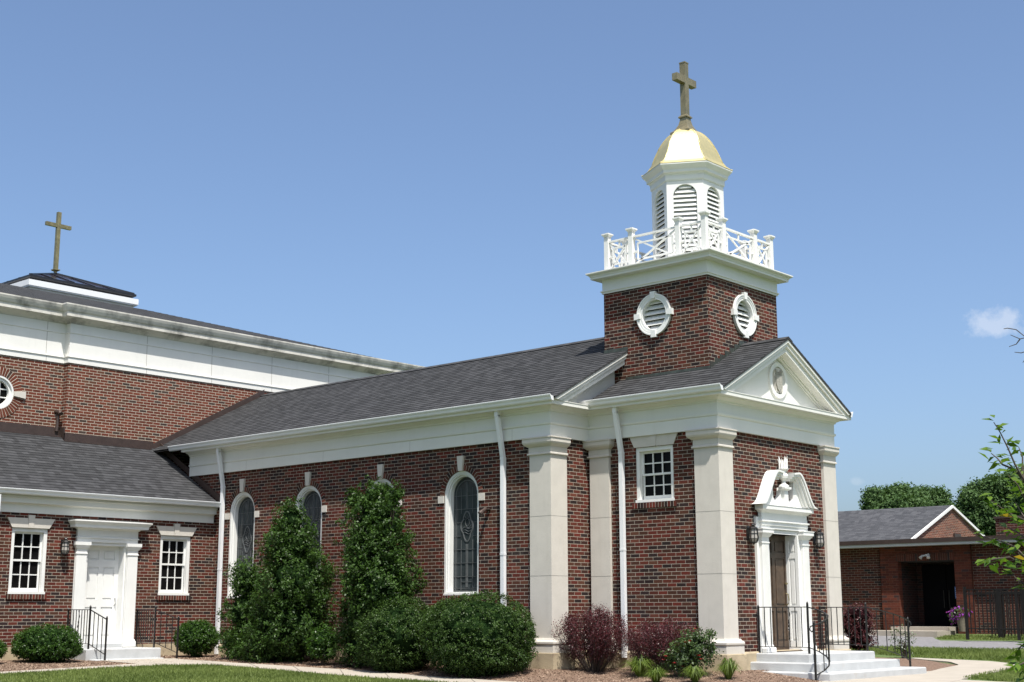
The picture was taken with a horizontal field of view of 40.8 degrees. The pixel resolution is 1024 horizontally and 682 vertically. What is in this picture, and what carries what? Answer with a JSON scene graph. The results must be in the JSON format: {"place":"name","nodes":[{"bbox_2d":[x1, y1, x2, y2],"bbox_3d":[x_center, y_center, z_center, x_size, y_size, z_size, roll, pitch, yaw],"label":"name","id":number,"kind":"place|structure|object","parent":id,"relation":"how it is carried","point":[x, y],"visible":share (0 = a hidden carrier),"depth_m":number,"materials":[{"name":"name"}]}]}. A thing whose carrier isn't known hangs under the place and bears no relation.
{"place":"outdoors","nodes":[
{"label":"outdoors","id":0,"kind":"place"},
{"bbox_2d":[0,0,1023,510],"label":"sky","id":1,"kind":"structure","parent":0,"point":[425,183],"materials":[{"name":"blue"}]},
{"bbox_2d":[0,629,1023,681],"bbox_3d":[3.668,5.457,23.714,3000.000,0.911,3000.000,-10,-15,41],"label":"ground","id":2,"kind":"structure","parent":0,"point":[884,656],"depth_m":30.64,"materials":[{"name":"green plant"}]},
{"bbox_2d":[0,432,220,659],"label":"side wing","id":3,"kind":"structure","parent":2,"relation":"on","point":[124,558],"depth_m":30.18,"materials":[{"name":"red brick"}]},
{"bbox_2d":[6,515,54,598],"bbox_3d":[-10.094,4.494,28.619,0.232,1.725,1.080,-10,-15,41],"label":"window","id":4,"kind":"structure","parent":3,"relation":"in","point":[28,543],"depth_m":28.65,"materials":[{"name":"white paint"}]},
{"bbox_2d":[60,537,69,555],"bbox_3d":[-9.455,4.345,29.098,0.218,0.390,0.185,-10,-15,41],"label":"wall lantern","id":5,"kind":"object","parent":3,"relation":"attached to","point":[64,547],"depth_m":29.04,"materials":[{"name":"black metal"}]},
{"bbox_2d":[84,546,118,643],"bbox_3d":[-8.961,5.503,29.885,0.110,2.100,0.900,-10,-15,41],"label":"side door","id":6,"kind":"structure","parent":3,"relation":"in","point":[103,561],"depth_m":29.96,"materials":[{"name":"white paint"}]},
{"bbox_2d":[156,524,196,599],"bbox_3d":[-7.698,5.015,31.242,0.232,1.705,1.080,-10,-15,41],"label":"window","id":7,"kind":"structure","parent":3,"relation":"in","point":[175,549],"depth_m":31.28,"materials":[{"name":"white paint"}]},
{"bbox_2d":[69,647,160,660],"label":"side steps","id":8,"kind":"structure","parent":2,"relation":"on","point":[116,653],"depth_m":28.86,"materials":[{"name":"paint"}]},
{"bbox_2d":[67,605,107,659],"bbox_3d":[-8.883,6.084,28.606,1.186,1.165,0.135,-7,-13,30],"label":"iron railing","id":9,"kind":"object","parent":8,"relation":"on","point":[89,625],"visible":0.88,"depth_m":28.51,"materials":[{"name":"black metal"}]},
{"bbox_2d":[135,605,179,658],"bbox_3d":[-7.768,6.316,29.797,1.202,1.165,0.275,-6,-12,26],"label":"iron railing","id":10,"kind":"object","parent":8,"relation":"on","point":[153,634],"visible":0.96,"depth_m":29.71,"materials":[{"name":"black metal"}]},
{"bbox_2d":[102,658,231,662],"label":"front walk","id":11,"kind":"structure","parent":2,"relation":"on","point":[155,660],"depth_m":28.31,"materials":[{"name":"concrete"}]},
{"bbox_2d":[0,212,423,503],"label":"sanctuary","id":12,"kind":"structure","parent":2,"relation":"on","point":[84,361],"depth_m":34.01,"materials":[{"name":"red brick"}]},
{"bbox_2d":[0,367,25,417],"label":"round window","id":13,"kind":"structure","parent":12,"relation":"in","point":[11,394],"depth_m":31.54,"materials":[{"name":"white paint"}]},
{"bbox_2d":[1,662,512,681],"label":"walkway","id":14,"kind":"structure","parent":2,"relation":"on","point":[363,673],"depth_m":25.33,"materials":[{"name":"concrete"}]},
{"bbox_2d":[0,654,834,681],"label":"mulch bed","id":15,"kind":"object","parent":2,"relation":"on","point":[703,678],"visible":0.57,"depth_m":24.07,"materials":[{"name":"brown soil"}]},
{"bbox_2d":[0,640,7,658],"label":"round bush","id":16,"kind":"object","parent":15,"relation":"on","point":[3,649],"visible":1,"depth_m":26.63,"materials":[{"name":"green plant"}]},
{"bbox_2d":[10,623,85,662],"bbox_3d":[-9.310,6.080,27.588,1.496,0.856,1.450,-10,-15,41],"label":"round bush","id":17,"kind":"object","parent":15,"relation":"on","point":[48,643],"visible":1,"depth_m":27.22,"materials":[{"name":"green plant"}]},
{"bbox_2d":[173,619,217,656],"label":"round bush","id":18,"kind":"object","parent":15,"relation":"on","point":[197,638],"visible":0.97,"depth_m":30.08,"materials":[{"name":"green plant"}]},
{"bbox_2d":[215,495,343,662],"bbox_3d":[-4.956,5.004,28.692,3.484,3.544,2.218,-10,-15,41],"label":"holly shrub","id":19,"kind":"object","parent":15,"relation":"on","point":[284,619],"visible":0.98,"depth_m":28.04,"materials":[{"name":"green plant"}]},
{"bbox_2d":[304,624,341,664],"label":"shrub","id":20,"kind":"object","parent":15,"relation":"on","point":[322,641],"visible":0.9,"depth_m":26.99,"materials":[{"name":"green plant"}]},
{"bbox_2d":[325,475,428,668],"bbox_3d":[-2.651,4.511,26.677,1.960,3.856,1.955,-10,-15,41],"label":"holly shrub","id":21,"kind":"object","parent":15,"relation":"on","point":[376,565],"visible":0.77,"depth_m":26.45,"materials":[{"name":"green plant"}]},
{"bbox_2d":[351,589,431,672],"bbox_3d":[-2.083,5.450,25.835,1.626,1.612,1.893,-10,-15,41],"label":"clipped bush","id":22,"kind":"object","parent":15,"relation":"on","point":[387,640],"visible":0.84,"depth_m":25.32,"materials":[{"name":"green plant"}]},
{"bbox_2d":[413,589,539,677],"bbox_3d":[-0.607,5.249,24.677,2.275,1.629,2.138,-2,-11,9],"label":"clipped bush","id":23,"kind":"object","parent":15,"relation":"on","point":[472,637],"visible":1,"depth_m":24.02,"materials":[{"name":"green plant"}]},
{"bbox_2d":[551,604,631,672],"bbox_3d":[1.540,5.333,24.728,1.524,1.283,1.509,-10,-15,41],"label":"barberry shrub","id":24,"kind":"object","parent":15,"relation":"on","point":[599,641],"visible":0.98,"depth_m":24.54,"materials":[{"name":"purple plant"}]},
{"bbox_2d":[617,654,664,676],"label":"grass tuft","id":25,"kind":"object","parent":15,"relation":"on","point":[639,668],"visible":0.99,"depth_m":23.52,"materials":[{"name":"green plant"}]},
{"bbox_2d":[638,667,668,681],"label":"grass tuft","id":26,"kind":"object","parent":15,"relation":"on","point":[655,675],"visible":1,"depth_m":22.65,"materials":[{"name":"green plant"}]},
{"bbox_2d":[618,614,704,672],"bbox_3d":[2.583,5.280,24.020,1.474,1.073,1.551,3,-12,-17],"label":"barberry shrub","id":27,"kind":"object","parent":15,"relation":"on","point":[657,639],"visible":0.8,"depth_m":23.80,"materials":[{"name":"purple plant"}]},
{"bbox_2d":[655,623,723,676],"bbox_3d":[3.011,5.249,23.212,1.004,0.968,1.036,3,-12,-17],"label":"rose bush","id":28,"kind":"object","parent":15,"relation":"on","point":[691,650],"visible":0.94,"depth_m":23.05,"materials":[{"name":"green plant"}]},
{"bbox_2d":[678,664,713,681],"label":"grass tuft","id":29,"kind":"object","parent":15,"relation":"on","point":[692,673],"visible":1,"depth_m":22.38,"materials":[{"name":"green plant"}]},
{"bbox_2d":[710,657,745,678],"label":"grass tuft","id":30,"kind":"object","parent":15,"relation":"on","point":[727,667],"visible":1,"depth_m":22.59,"materials":[{"name":"green plant"}]},
{"bbox_2d":[153,61,852,670],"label":"chapel","id":31,"kind":"structure","parent":2,"relation":"on","point":[661,445],"depth_m":26.42,"materials":[{"name":"red brick"}]},
{"bbox_2d":[224,479,258,602],"bbox_3d":[-6.132,4.564,31.473,1.260,2.797,0.250,-10,-15,41],"label":"arched window","id":32,"kind":"structure","parent":31,"relation":"in","point":[244,508],"depth_m":31.67,"materials":[{"name":"white paint"}]},
{"bbox_2d":[292,472,326,568],"bbox_3d":[-4.397,4.259,29.948,1.260,2.797,0.250,-10,-15,41],"label":"arched window","id":33,"kind":"structure","parent":31,"relation":"in","point":[314,502],"depth_m":30.11,"materials":[{"name":"grey glass"}]},
{"bbox_2d":[363,464,401,516],"bbox_3d":[-2.662,3.954,28.424,1.260,2.797,0.250,-10,-15,41],"label":"arched window","id":34,"kind":"structure","parent":31,"relation":"in","point":[387,478],"depth_m":28.56,"materials":[{"name":"white paint"}]},
{"bbox_2d":[438,456,484,600],"bbox_3d":[-0.941,3.652,26.912,1.260,2.797,0.250,-10,-15,41],"label":"arched window","id":35,"kind":"structure","parent":31,"relation":"in","point":[463,492],"depth_m":27.01,"materials":[{"name":"grey glass"}]},
{"bbox_2d":[478,507,490,515],"bbox_3d":[-0.530,3.268,26.345,0.298,0.172,0.108,10,-15,-43],"label":"floodlight","id":36,"kind":"object","parent":31,"relation":"attached to","point":[481,512],"visible":1,"depth_m":26.29,"materials":[{"name":"grey metal"}]},
{"bbox_2d":[630,433,677,508],"bbox_3d":[2.679,2.409,25.405,1.090,1.333,0.235,-10,-15,41],"label":"window","id":37,"kind":"structure","parent":31,"relation":"in","point":[654,465],"depth_m":25.44,"materials":[{"name":"white paint"}]},
{"bbox_2d":[746,523,758,544],"bbox_3d":[4.340,3.475,24.800,0.218,0.390,0.185,-10,-15,41],"label":"wall lantern","id":38,"kind":"object","parent":31,"relation":"attached to","point":[752,535],"depth_m":24.75,"materials":[{"name":"black metal"}]},
{"bbox_2d":[769,535,789,649],"bbox_3d":[4.899,4.674,25.615,0.120,2.110,1.000,-10,-15,41],"label":"entrance door","id":39,"kind":"structure","parent":31,"relation":"in","point":[778,577],"depth_m":25.76,"materials":[{"name":"brown wood"}]},
{"bbox_2d":[812,528,824,548],"bbox_3d":[5.915,3.811,26.525,0.218,0.390,0.185,-10,-15,41],"label":"wall lantern","id":40,"kind":"object","parent":31,"relation":"attached to","point":[818,539],"depth_m":26.47,"materials":[{"name":"black metal"}]},
{"bbox_2d":[751,650,926,680],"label":"entrance steps","id":41,"kind":"structure","parent":2,"relation":"on","point":[847,665],"depth_m":24.13,"materials":[{"name":"paint"}]},
{"bbox_2d":[757,602,829,680],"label":"iron railing","id":42,"kind":"object","parent":41,"relation":"on","point":[808,636],"visible":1,"depth_m":24.00,"materials":[{"name":"black metal"}]},
{"bbox_2d":[818,602,911,666],"bbox_3d":[6.644,5.527,25.803,1.700,1.240,0.526,-2,-11,12],"label":"iron railing","id":43,"kind":"object","parent":41,"relation":"on","point":[865,607],"visible":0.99,"depth_m":25.77,"materials":[{"name":"black metal"}]},
{"bbox_2d":[818,678,867,681],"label":"front walk","id":44,"kind":"structure","parent":2,"relation":"on","point":[843,680],"depth_m":23.14,"materials":[{"name":"concrete"}]},
{"bbox_2d":[843,602,878,650],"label":"barberry shrub","id":45,"kind":"object","parent":2,"relation":"on","point":[859,647],"visible":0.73,"depth_m":31.64,"materials":[{"name":"purple plant"}]},
{"bbox_2d":[844,626,957,637],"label":"porch slab","id":46,"kind":"structure","parent":2,"relation":"on","point":[929,631],"depth_m":37.15,"materials":[{"name":"concrete"}]},
{"bbox_2d":[888,624,915,657],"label":"rose bush","id":47,"kind":"object","parent":2,"relation":"on","point":[903,648],"visible":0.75,"depth_m":30.03,"materials":[{"name":"green plant"}]},
{"bbox_2d":[858,481,953,509],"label":"oak tree","id":48,"kind":"object","parent":2,"relation":"on","point":[901,495],"visible":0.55,"depth_m":57.53,"materials":[{"name":"green plant"}]},
{"bbox_2d":[875,657,955,670],"bbox_3d":[8.338,6.617,27.956,1.346,0.226,4.790,-1,-11,6],"label":"mulch bed","id":49,"kind":"object","parent":2,"relation":"on","point":[930,665],"visible":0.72,"depth_m":28.17,"materials":[{"name":"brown wood"}]},
{"bbox_2d":[838,505,1023,633],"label":"church hall","id":50,"kind":"structure","parent":2,"relation":"on","point":[884,566],"depth_m":39.02,"materials":[{"name":"red brick"}]},
{"bbox_2d":[919,553,929,558],"bbox_3d":[11.460,5.967,38.118,0.332,0.162,0.250,-10,-15,41],"label":"floodlight","id":51,"kind":"object","parent":50,"relation":"attached to","point":[927,555],"visible":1,"depth_m":38.10,"materials":[{"name":"white paint"}]},
{"bbox_2d":[922,565,957,625],"bbox_3d":[12.272,7.167,38.782,1.435,1.672,0.080,-10,-15,41],"label":"double door","id":52,"kind":"structure","parent":50,"relation":"in","point":[936,585],"depth_m":38.95,"materials":[{"name":"black paint"}]},
{"bbox_2d":[850,658,1014,681],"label":"front walk","id":53,"kind":"structure","parent":2,"relation":"on","point":[960,670],"depth_m":25.96,"materials":[{"name":"concrete"}]},
{"bbox_2d":[946,605,972,631],"bbox_3d":[11.971,7.397,36.702,0.690,0.692,0.561,-10,-15,41],"label":"flower pot","id":54,"kind":"object","parent":2,"relation":"on","point":[958,619],"visible":0.91,"depth_m":36.61,"materials":[{"name":"stone"}]},
{"bbox_2d":[954,680,997,681],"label":"front walk","id":55,"kind":"structure","parent":2,"relation":"on","point":[973,681],"depth_m":23.01,"materials":[{"name":"concrete"}]},
{"bbox_2d":[949,463,1020,535],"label":"oak tree","id":56,"kind":"object","parent":2,"relation":"on","point":[971,506],"visible":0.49,"depth_m":51.48,"materials":[{"name":"green plant"}]},
{"bbox_2d":[973,328,1023,681],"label":"sapling","id":57,"kind":"object","parent":2,"relation":"on","point":[1017,666],"visible":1,"depth_m":7.75,"materials":[{"name":"green plant"}]},
{"bbox_2d":[986,590,1023,637],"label":"iron fence","id":58,"kind":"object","parent":2,"relation":"on","point":[1002,634],"depth_m":34.82,"materials":[{"name":"black metal"}]},
{"bbox_2d":[1003,468,1023,514],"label":"oak tree","id":59,"kind":"object","parent":2,"relation":"on","point":[1019,501],"visible":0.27,"depth_m":50.04,"materials":[{"name":"green plant"}]},
{"bbox_2d":[846,635,1023,649],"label":"driveway","id":60,"kind":"structure","parent":0,"point":[921,642],"depth_m":33.70,"materials":[{"name":"concrete"}]},
{"bbox_2d":[963,586,1023,639],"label":"iron fence","id":61,"kind":"object","parent":60,"relation":"on","point":[1015,593],"visible":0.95,"depth_m":33.81,"materials":[{"name":"black metal"}]}
]}

